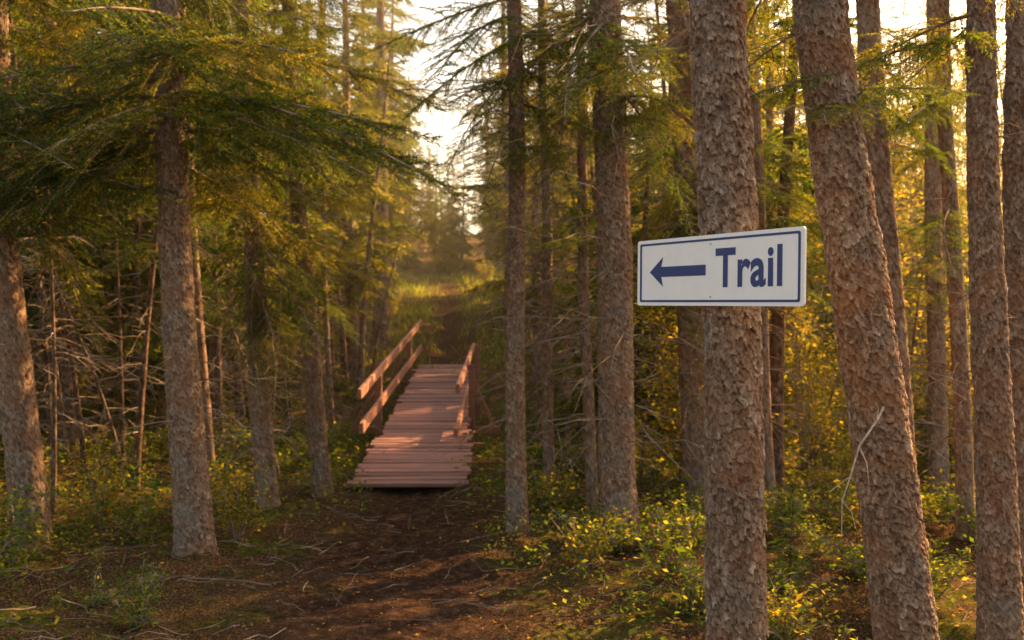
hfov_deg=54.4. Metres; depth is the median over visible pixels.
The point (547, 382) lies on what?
slender spruce
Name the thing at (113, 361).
dead sapling
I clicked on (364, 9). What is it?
spruce tree
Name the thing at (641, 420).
shrub
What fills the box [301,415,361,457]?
shrub
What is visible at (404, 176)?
aspen tree
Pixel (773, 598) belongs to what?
shrub
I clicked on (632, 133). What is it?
spruce tree
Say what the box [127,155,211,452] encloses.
dead sapling
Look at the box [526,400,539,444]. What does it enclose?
young spruce
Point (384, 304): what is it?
dead sapling
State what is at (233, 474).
shrub
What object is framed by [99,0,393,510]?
spruce tree
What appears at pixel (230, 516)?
shrub
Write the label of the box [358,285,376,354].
dead sapling
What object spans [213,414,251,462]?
shrub
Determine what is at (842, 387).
dead sapling
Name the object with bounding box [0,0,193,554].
spruce tree
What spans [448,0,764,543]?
spruce tree
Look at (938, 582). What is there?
shrub
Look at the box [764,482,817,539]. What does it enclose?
shrub
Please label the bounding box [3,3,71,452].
dead sapling
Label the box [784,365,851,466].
shrub
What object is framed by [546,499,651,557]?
shrub
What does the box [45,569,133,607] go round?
shrub
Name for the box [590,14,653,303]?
slender spruce
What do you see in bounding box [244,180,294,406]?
dead sapling
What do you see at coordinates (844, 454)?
shrub
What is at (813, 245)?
young spruce
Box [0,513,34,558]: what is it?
shrub
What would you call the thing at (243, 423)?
shrub
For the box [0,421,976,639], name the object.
fallen twigs
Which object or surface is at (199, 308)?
slender spruce
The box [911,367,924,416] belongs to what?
shrub
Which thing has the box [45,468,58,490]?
shrub
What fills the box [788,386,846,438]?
shrub
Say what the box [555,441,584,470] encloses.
shrub
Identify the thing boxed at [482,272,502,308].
shrub
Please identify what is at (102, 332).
young spruce
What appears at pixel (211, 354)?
spruce tree
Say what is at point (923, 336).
dead sapling
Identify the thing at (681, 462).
dead sapling
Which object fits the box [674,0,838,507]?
slender spruce
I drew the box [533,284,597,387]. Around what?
shrub
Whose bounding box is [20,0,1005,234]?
sky
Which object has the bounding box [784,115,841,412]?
young spruce
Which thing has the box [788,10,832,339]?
spruce tree
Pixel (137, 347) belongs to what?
young spruce
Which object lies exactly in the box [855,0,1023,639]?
spruce tree
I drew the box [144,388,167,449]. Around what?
young spruce
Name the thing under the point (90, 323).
dead sapling
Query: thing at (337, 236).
slender spruce
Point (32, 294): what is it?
dead sapling
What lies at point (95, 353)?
young spruce
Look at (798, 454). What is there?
shrub
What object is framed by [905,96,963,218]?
aspen tree
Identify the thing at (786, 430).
shrub
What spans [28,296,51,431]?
dead sapling
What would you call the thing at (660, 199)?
slender spruce
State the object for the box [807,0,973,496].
spruce tree
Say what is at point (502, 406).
shrub
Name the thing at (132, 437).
shrub
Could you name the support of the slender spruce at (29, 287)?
on the ground at (424, 552)
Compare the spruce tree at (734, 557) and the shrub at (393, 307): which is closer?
the spruce tree at (734, 557)
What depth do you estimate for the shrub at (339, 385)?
17.86 m
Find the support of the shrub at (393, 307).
on the ground at (424, 552)
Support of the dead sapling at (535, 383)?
on the ground at (424, 552)
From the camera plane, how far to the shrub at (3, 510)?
7.71 m
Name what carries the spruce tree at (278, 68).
on the ground at (424, 552)
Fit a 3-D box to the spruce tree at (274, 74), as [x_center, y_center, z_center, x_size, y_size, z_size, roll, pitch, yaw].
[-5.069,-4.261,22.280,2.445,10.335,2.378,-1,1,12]
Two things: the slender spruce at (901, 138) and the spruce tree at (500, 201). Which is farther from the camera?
the spruce tree at (500, 201)
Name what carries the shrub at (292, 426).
on the ground at (424, 552)
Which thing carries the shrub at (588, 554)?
on the ground at (424, 552)
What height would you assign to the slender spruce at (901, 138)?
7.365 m
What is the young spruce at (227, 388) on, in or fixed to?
on the ground at (424, 552)
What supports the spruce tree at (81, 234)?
on the ground at (424, 552)
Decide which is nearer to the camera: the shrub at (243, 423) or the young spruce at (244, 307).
the shrub at (243, 423)
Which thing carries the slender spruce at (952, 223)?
on the ground at (424, 552)
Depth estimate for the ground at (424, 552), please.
6.57 m
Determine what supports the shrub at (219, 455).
on the ground at (424, 552)
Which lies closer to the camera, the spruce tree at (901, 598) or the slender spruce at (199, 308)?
the spruce tree at (901, 598)
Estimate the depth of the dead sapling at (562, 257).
12.21 m
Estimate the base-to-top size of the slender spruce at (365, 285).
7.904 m
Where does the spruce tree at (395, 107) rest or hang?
on the ground at (424, 552)
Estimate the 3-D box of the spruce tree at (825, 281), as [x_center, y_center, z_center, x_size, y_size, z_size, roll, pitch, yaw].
[4.658,-2.180,13.970,2.165,8.616,2.208,0,0,42]
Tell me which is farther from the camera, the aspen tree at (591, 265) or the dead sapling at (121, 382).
the aspen tree at (591, 265)
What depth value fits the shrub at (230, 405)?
15.88 m
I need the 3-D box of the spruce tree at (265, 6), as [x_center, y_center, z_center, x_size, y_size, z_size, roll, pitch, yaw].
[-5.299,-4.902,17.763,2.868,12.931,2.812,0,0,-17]
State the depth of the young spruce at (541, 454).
10.80 m
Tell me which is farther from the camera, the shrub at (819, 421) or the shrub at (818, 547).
the shrub at (819, 421)
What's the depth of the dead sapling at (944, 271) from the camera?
11.13 m
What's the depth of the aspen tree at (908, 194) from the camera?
20.88 m
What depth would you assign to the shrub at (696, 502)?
7.98 m
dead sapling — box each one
[0,10,105,513]
[0,210,89,471]
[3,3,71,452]
[10,44,124,473]
[11,68,100,464]
[18,202,162,478]
[26,4,143,437]
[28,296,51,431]
[58,26,149,441]
[59,29,161,460]
[77,216,118,384]
[81,214,160,433]
[82,261,120,398]
[93,72,148,429]
[97,4,218,491]
[100,256,132,430]
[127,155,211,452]
[190,225,304,478]
[191,4,278,429]
[222,286,276,425]
[222,290,294,387]
[222,327,247,400]
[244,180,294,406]
[273,271,303,420]
[310,8,369,368]
[320,221,349,355]
[321,172,357,393]
[338,190,380,354]
[349,181,416,440]
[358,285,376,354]
[482,17,593,386]
[487,184,597,426]
[499,204,558,451]
[535,84,596,347]
[539,154,572,383]
[553,223,597,445]
[563,136,597,340]
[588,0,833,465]
[633,173,671,340]
[634,224,677,487]
[648,375,682,480]
[810,196,840,430]
[811,296,845,444]
[814,259,918,453]
[830,121,913,445]
[857,76,948,407]
[884,2,970,467]
[904,210,948,452]
[910,70,966,363]
[913,26,969,314]
[946,147,967,273]
[956,47,998,394]
[965,44,1005,249]
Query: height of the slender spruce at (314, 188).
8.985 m
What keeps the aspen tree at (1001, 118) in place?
on the ground at (424, 552)
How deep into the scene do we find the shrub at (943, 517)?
7.65 m
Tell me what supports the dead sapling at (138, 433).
on the ground at (424, 552)
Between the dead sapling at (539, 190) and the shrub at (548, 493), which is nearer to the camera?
the shrub at (548, 493)
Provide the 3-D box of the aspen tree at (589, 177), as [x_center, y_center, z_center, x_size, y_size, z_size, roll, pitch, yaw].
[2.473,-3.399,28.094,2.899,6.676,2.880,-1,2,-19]
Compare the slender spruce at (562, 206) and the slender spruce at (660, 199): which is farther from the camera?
the slender spruce at (562, 206)
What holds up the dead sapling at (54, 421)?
on the ground at (424, 552)
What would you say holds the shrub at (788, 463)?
on the ground at (424, 552)
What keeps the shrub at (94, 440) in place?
on the ground at (424, 552)
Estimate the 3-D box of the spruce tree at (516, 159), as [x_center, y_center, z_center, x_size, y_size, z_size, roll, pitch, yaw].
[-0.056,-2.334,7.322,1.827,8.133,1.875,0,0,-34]
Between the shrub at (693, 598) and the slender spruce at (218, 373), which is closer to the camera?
the shrub at (693, 598)
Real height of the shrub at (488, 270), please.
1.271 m
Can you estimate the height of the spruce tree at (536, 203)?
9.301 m
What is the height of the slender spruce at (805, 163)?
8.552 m
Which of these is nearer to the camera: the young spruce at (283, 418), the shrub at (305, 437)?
the shrub at (305, 437)
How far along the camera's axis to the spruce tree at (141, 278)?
14.83 m
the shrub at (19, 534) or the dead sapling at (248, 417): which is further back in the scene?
the dead sapling at (248, 417)
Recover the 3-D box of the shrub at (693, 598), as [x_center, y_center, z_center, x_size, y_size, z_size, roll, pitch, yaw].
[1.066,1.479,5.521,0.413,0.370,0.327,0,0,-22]
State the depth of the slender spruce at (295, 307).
15.78 m
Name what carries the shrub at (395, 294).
on the ground at (424, 552)
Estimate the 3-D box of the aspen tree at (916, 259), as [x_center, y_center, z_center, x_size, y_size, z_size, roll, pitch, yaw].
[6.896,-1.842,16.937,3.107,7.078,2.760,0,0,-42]
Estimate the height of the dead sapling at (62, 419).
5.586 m
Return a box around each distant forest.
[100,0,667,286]
[761,20,1002,318]
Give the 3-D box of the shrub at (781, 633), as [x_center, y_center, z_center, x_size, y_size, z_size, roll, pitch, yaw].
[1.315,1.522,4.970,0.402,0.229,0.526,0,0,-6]
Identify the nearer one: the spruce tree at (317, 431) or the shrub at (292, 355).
the spruce tree at (317, 431)
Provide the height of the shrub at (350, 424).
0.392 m
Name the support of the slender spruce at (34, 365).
on the ground at (424, 552)
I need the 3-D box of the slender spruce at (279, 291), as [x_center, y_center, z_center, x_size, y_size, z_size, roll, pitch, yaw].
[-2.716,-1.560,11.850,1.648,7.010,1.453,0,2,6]
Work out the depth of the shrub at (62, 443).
11.08 m
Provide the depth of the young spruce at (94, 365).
18.55 m
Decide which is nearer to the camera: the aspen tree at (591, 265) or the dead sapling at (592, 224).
the dead sapling at (592, 224)
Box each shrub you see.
[0,430,74,469]
[0,477,57,563]
[0,483,7,520]
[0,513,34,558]
[35,360,116,438]
[42,427,79,457]
[44,445,79,465]
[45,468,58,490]
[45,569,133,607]
[64,436,138,529]
[83,558,170,630]
[84,426,109,450]
[85,395,130,436]
[103,495,160,543]
[108,418,152,441]
[111,415,164,458]
[147,418,218,452]
[209,452,279,539]
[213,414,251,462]
[213,427,250,463]
[214,414,250,452]
[215,395,235,429]
[218,457,246,480]
[222,384,248,422]
[275,420,303,436]
[276,448,307,470]
[286,437,309,460]
[287,434,308,455]
[288,345,297,367]
[293,428,334,455]
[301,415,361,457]
[322,373,367,388]
[327,416,374,440]
[334,302,368,338]
[340,411,384,442]
[346,388,367,400]
[357,296,372,328]
[389,277,404,309]
[389,292,403,313]
[471,254,499,280]
[473,260,491,281]
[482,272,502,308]
[484,288,502,315]
[488,294,505,320]
[493,301,530,342]
[496,397,529,417]
[527,462,585,512]
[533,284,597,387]
[543,503,634,563]
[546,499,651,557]
[553,328,561,353]
[554,369,579,389]
[555,436,573,460]
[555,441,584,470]
[574,500,630,539]
[579,507,685,553]
[586,516,662,551]
[616,499,705,577]
[632,198,770,475]
[634,306,789,462]
[634,407,660,469]
[635,456,660,480]
[636,450,683,487]
[638,493,705,539]
[638,500,671,535]
[640,327,679,463]
[657,481,704,527]
[671,552,705,619]
[676,553,815,605]
[683,490,704,518]
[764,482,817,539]
[765,493,805,535]
[765,524,798,544]
[767,564,838,632]
[767,584,792,618]
[767,589,831,639]
[768,482,858,522]
[769,304,850,470]
[772,404,809,484]
[784,320,843,451]
[784,345,843,450]
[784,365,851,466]
[784,434,798,459]
[784,605,857,639]
[785,440,824,465]
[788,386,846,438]
[793,514,857,555]
[802,520,866,582]
[824,490,860,522]
[831,449,852,470]
[834,552,867,589]
[835,443,850,464]
[836,427,848,445]
[841,423,851,454]
[848,515,861,548]
[854,532,976,602]
[860,555,953,625]
[900,186,1002,474]
[911,342,973,466]
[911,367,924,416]
[911,381,928,460]
[922,477,955,524]
[929,543,966,579]
[929,554,975,608]
[940,488,976,543]
[951,505,976,535]
[962,238,970,336]
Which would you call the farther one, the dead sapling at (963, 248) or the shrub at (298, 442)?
the dead sapling at (963, 248)
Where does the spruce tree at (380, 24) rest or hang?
on the ground at (424, 552)
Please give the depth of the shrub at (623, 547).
6.88 m
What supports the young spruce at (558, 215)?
on the ground at (424, 552)
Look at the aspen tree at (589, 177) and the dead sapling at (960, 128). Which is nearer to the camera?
the dead sapling at (960, 128)
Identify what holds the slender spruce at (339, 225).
on the ground at (424, 552)
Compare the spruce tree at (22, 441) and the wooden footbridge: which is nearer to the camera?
the spruce tree at (22, 441)
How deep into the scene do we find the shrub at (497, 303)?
25.07 m
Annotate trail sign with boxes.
[637,226,806,305]
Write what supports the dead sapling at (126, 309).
on the ground at (424, 552)
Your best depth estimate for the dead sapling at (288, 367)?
15.96 m
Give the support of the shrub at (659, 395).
on the ground at (424, 552)
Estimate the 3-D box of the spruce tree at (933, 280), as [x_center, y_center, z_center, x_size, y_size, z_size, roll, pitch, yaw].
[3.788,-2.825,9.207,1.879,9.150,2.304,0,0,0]
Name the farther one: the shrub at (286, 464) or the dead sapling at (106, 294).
the dead sapling at (106, 294)
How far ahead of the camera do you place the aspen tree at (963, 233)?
23.98 m
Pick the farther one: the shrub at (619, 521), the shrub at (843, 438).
the shrub at (843, 438)
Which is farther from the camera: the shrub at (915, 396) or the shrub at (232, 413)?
the shrub at (915, 396)
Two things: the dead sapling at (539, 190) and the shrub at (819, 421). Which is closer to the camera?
the shrub at (819, 421)
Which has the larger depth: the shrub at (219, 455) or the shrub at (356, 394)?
the shrub at (356, 394)
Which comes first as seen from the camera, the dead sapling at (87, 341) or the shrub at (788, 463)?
the shrub at (788, 463)
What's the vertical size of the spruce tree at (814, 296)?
10.166 m
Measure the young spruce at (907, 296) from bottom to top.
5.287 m
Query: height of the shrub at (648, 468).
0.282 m
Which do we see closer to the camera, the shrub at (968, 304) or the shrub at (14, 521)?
the shrub at (14, 521)
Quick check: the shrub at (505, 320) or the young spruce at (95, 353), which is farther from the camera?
the shrub at (505, 320)
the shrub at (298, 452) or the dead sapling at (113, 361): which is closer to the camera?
the shrub at (298, 452)
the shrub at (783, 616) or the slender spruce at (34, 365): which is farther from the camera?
the slender spruce at (34, 365)
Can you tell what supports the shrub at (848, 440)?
on the ground at (424, 552)
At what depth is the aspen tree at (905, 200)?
14.83 m
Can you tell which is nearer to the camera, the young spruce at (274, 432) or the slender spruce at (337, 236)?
the young spruce at (274, 432)
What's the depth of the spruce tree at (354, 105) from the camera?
24.30 m
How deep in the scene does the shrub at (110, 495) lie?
7.96 m
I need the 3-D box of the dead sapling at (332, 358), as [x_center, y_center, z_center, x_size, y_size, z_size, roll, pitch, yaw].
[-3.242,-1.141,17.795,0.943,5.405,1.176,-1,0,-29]
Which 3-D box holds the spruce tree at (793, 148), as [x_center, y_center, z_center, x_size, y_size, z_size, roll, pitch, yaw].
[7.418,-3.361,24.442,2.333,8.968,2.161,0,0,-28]
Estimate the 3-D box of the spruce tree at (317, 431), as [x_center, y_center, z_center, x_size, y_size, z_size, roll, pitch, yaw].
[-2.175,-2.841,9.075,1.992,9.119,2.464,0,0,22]
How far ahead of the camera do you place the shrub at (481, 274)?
34.96 m
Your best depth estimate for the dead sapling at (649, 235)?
13.43 m
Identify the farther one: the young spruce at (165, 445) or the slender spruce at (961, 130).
the slender spruce at (961, 130)
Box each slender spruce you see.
[9,0,117,463]
[15,17,79,384]
[26,19,123,423]
[33,241,86,403]
[90,2,273,481]
[187,1,284,449]
[197,6,248,461]
[200,14,320,460]
[223,185,280,389]
[229,11,344,431]
[233,1,372,444]
[261,0,351,392]
[268,120,347,421]
[287,1,376,454]
[298,48,380,389]
[315,76,353,361]
[325,0,411,393]
[335,63,382,331]
[367,66,419,309]
[476,0,597,485]
[503,0,672,511]
[525,60,590,348]
[533,76,593,452]
[571,0,637,374]
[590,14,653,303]
[621,0,677,377]
[626,0,678,400]
[627,23,677,464]
[631,101,673,434]
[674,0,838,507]
[681,0,901,501]
[756,0,848,446]
[823,0,924,377]
[875,0,1002,540]
[889,5,924,265]
[894,0,967,394]
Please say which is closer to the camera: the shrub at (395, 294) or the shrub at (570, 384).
the shrub at (570, 384)
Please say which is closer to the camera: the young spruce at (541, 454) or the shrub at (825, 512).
the shrub at (825, 512)
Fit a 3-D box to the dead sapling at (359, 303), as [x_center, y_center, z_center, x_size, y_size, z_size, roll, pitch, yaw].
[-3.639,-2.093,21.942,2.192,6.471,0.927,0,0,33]
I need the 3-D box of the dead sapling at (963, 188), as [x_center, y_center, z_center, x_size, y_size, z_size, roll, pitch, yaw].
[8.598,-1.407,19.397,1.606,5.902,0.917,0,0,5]
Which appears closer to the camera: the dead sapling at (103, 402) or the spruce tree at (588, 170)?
the dead sapling at (103, 402)
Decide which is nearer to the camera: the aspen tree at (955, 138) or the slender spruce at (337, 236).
the slender spruce at (337, 236)
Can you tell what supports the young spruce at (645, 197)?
on the ground at (424, 552)
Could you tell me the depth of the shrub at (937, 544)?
5.42 m
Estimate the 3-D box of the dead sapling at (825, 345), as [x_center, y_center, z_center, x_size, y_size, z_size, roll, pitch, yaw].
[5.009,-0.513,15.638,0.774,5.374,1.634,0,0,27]
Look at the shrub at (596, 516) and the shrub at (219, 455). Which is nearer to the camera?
the shrub at (596, 516)
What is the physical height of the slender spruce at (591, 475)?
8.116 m
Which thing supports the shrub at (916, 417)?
on the ground at (424, 552)
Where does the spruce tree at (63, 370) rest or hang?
on the ground at (424, 552)
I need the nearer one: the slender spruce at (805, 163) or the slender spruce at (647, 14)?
the slender spruce at (805, 163)
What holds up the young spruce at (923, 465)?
on the ground at (424, 552)
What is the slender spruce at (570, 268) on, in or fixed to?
on the ground at (424, 552)
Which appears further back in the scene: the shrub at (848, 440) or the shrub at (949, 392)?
the shrub at (848, 440)
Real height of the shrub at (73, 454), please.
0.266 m
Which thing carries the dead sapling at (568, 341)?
on the ground at (424, 552)
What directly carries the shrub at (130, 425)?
on the ground at (424, 552)
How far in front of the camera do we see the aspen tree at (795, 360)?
11.25 m
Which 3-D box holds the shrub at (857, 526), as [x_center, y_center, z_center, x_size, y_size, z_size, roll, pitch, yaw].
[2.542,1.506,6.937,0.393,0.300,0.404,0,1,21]
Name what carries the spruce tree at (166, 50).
on the ground at (424, 552)
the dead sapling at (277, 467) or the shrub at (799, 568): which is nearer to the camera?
the shrub at (799, 568)
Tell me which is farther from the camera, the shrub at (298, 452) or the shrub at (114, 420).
the shrub at (114, 420)
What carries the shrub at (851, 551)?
on the ground at (424, 552)
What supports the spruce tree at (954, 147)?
on the ground at (424, 552)
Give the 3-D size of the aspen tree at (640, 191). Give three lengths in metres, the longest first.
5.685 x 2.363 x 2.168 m
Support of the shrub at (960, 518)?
on the ground at (424, 552)
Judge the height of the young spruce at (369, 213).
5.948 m
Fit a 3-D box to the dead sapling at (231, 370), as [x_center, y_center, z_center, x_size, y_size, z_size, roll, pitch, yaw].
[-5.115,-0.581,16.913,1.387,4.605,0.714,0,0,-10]
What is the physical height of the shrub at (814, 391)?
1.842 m
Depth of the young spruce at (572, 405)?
10.02 m
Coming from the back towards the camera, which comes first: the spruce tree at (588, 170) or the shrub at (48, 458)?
the spruce tree at (588, 170)
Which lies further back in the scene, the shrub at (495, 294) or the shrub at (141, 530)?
the shrub at (495, 294)
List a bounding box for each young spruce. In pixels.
[77,306,115,441]
[77,308,108,382]
[81,46,209,452]
[85,142,141,375]
[85,254,133,419]
[105,181,230,451]
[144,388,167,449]
[146,400,168,457]
[222,225,274,370]
[222,323,249,411]
[245,410,289,446]
[279,391,296,436]
[354,134,401,332]
[525,372,537,458]
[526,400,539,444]
[527,174,574,329]
[531,384,569,466]
[532,99,668,472]
[554,355,575,430]
[588,23,679,442]
[767,478,816,597]
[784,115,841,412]
[785,108,840,395]
[890,139,926,388]
[902,37,969,370]
[913,358,954,476]
[950,374,974,465]
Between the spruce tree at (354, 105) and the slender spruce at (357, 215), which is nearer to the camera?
the slender spruce at (357, 215)
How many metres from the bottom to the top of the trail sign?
0.250 m
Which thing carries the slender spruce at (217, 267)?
on the ground at (424, 552)
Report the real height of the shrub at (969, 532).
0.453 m
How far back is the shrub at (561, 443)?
11.37 m
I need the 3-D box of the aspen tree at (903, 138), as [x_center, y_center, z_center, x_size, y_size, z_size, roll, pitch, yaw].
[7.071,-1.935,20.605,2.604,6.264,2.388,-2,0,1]
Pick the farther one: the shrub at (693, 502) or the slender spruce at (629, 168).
the slender spruce at (629, 168)
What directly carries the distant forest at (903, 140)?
on the ground at (424, 552)
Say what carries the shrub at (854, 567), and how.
on the ground at (424, 552)
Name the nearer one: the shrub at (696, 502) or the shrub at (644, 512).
the shrub at (644, 512)
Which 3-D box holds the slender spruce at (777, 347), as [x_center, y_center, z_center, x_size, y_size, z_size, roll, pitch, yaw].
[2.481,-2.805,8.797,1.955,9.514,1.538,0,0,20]
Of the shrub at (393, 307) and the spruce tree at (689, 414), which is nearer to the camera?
the spruce tree at (689, 414)
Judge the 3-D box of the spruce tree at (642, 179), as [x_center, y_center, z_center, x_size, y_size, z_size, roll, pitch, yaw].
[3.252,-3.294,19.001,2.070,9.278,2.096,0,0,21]
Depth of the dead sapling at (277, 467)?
9.67 m
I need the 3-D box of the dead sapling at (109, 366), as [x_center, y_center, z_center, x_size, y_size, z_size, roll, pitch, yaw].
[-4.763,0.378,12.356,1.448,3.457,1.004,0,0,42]
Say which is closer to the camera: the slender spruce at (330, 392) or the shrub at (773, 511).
the shrub at (773, 511)
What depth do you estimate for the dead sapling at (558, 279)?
18.27 m
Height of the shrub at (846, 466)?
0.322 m
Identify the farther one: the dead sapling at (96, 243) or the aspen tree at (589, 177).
the aspen tree at (589, 177)
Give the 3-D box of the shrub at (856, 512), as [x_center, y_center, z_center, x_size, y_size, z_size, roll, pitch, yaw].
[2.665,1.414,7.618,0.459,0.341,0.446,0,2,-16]
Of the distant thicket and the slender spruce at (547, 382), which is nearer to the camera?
the slender spruce at (547, 382)
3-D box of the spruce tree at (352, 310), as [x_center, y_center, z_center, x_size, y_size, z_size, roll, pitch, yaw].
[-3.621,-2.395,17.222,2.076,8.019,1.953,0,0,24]
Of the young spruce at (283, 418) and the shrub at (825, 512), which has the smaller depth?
the shrub at (825, 512)
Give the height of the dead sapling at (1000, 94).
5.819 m
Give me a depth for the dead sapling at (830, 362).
14.83 m
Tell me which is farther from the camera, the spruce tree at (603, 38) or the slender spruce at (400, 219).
the slender spruce at (400, 219)
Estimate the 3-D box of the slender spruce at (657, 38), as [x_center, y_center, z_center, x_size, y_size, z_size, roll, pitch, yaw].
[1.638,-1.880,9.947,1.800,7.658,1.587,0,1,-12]
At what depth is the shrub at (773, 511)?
7.49 m
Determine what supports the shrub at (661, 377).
on the ground at (424, 552)
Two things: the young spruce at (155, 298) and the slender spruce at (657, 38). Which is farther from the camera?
the young spruce at (155, 298)
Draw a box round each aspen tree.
[388,66,442,278]
[587,103,594,305]
[587,165,630,325]
[592,91,661,337]
[627,94,675,383]
[746,0,836,469]
[796,115,833,317]
[802,79,920,258]
[807,69,956,403]
[884,15,968,400]
[887,70,963,340]
[896,57,965,218]
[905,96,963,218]
[919,54,1004,284]
[920,14,1004,275]
[957,21,1004,343]
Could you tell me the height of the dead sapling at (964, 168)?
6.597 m
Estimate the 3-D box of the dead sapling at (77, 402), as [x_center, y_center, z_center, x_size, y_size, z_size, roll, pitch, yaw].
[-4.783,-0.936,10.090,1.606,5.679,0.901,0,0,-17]
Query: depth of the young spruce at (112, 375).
16.18 m
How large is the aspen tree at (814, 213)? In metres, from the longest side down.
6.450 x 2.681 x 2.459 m
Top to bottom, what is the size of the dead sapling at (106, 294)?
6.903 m
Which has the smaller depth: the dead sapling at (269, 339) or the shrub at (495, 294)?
the dead sapling at (269, 339)
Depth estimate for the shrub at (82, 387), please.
12.31 m
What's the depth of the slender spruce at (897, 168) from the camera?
14.22 m
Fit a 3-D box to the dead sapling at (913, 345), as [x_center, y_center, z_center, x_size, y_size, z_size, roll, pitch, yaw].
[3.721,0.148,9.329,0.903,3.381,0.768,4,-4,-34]
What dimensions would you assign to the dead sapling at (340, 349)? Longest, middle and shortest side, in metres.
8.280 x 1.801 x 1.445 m
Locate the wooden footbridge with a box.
[346,320,499,488]
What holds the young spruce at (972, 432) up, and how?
on the ground at (424, 552)
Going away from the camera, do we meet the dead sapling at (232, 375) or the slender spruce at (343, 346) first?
the dead sapling at (232, 375)
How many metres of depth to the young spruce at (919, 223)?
17.58 m
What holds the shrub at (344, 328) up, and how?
on the ground at (424, 552)
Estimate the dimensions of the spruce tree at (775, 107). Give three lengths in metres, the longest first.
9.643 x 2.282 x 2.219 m
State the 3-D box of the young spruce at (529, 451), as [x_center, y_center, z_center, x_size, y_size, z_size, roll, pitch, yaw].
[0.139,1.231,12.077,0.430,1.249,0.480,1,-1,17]
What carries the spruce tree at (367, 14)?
on the ground at (424, 552)
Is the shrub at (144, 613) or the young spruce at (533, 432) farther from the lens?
the young spruce at (533, 432)
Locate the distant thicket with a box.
[354,131,540,274]
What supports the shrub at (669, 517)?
on the ground at (424, 552)
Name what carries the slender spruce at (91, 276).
on the ground at (424, 552)
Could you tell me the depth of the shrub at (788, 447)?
12.57 m
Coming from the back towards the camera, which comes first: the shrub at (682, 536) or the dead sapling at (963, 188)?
the dead sapling at (963, 188)
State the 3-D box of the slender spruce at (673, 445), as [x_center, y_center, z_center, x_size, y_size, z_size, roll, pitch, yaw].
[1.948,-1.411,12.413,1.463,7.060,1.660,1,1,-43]
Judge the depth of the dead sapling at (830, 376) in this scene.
14.37 m
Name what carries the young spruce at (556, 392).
on the ground at (424, 552)
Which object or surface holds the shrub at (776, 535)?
on the ground at (424, 552)
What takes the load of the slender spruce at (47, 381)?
on the ground at (424, 552)
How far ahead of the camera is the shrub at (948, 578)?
5.17 m
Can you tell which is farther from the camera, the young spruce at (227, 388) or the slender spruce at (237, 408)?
the young spruce at (227, 388)
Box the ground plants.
[0,323,975,639]
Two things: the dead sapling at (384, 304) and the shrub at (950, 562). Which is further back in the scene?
the dead sapling at (384, 304)
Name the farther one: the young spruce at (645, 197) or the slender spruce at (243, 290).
the slender spruce at (243, 290)
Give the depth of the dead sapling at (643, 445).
9.38 m
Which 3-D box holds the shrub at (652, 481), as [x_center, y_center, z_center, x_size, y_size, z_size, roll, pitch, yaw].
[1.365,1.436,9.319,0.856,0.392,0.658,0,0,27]
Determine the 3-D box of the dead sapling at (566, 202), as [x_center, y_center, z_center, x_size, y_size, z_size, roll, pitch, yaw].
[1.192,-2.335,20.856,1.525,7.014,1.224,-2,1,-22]
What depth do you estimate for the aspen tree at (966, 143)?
22.74 m
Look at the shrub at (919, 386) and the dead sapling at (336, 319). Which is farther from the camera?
the dead sapling at (336, 319)
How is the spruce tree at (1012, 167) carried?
on the ground at (424, 552)
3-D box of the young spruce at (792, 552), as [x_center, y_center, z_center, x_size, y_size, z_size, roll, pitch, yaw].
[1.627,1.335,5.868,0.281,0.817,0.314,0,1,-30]
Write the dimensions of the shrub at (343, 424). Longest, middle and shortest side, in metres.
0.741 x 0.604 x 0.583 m
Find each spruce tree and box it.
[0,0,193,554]
[0,0,470,557]
[1,0,212,459]
[8,0,146,418]
[77,0,234,434]
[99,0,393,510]
[105,0,293,448]
[193,0,281,364]
[193,0,388,497]
[258,1,305,224]
[260,4,280,212]
[267,0,373,399]
[276,2,369,314]
[310,0,428,382]
[310,0,483,350]
[328,0,434,300]
[336,0,438,285]
[350,0,406,301]
[356,0,636,535]
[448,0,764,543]
[449,1,541,325]
[463,1,595,383]
[474,4,554,290]
[526,0,594,344]
[541,0,819,502]
[569,26,654,268]
[608,0,793,639]
[628,12,832,408]
[629,10,677,349]
[746,0,1023,639]
[757,21,799,208]
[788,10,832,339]
[788,16,925,449]
[793,101,814,310]
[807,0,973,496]
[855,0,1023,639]
[880,0,1005,501]
[903,10,968,293]
[950,0,1023,623]
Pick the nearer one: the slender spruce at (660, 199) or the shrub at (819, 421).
the shrub at (819, 421)
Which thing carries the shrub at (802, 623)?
on the ground at (424, 552)
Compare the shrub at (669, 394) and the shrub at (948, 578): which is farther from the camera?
the shrub at (669, 394)
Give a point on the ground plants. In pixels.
(152, 485)
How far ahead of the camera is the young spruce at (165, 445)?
11.46 m
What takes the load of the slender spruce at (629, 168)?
on the ground at (424, 552)
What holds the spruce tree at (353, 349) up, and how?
on the ground at (424, 552)
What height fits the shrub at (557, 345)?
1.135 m
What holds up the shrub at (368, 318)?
on the ground at (424, 552)
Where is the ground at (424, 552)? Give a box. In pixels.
[0,234,976,639]
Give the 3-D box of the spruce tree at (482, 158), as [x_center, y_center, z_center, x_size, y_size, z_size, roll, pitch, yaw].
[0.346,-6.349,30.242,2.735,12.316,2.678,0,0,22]
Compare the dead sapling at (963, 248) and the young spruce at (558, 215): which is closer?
the dead sapling at (963, 248)
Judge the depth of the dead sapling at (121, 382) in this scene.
11.02 m

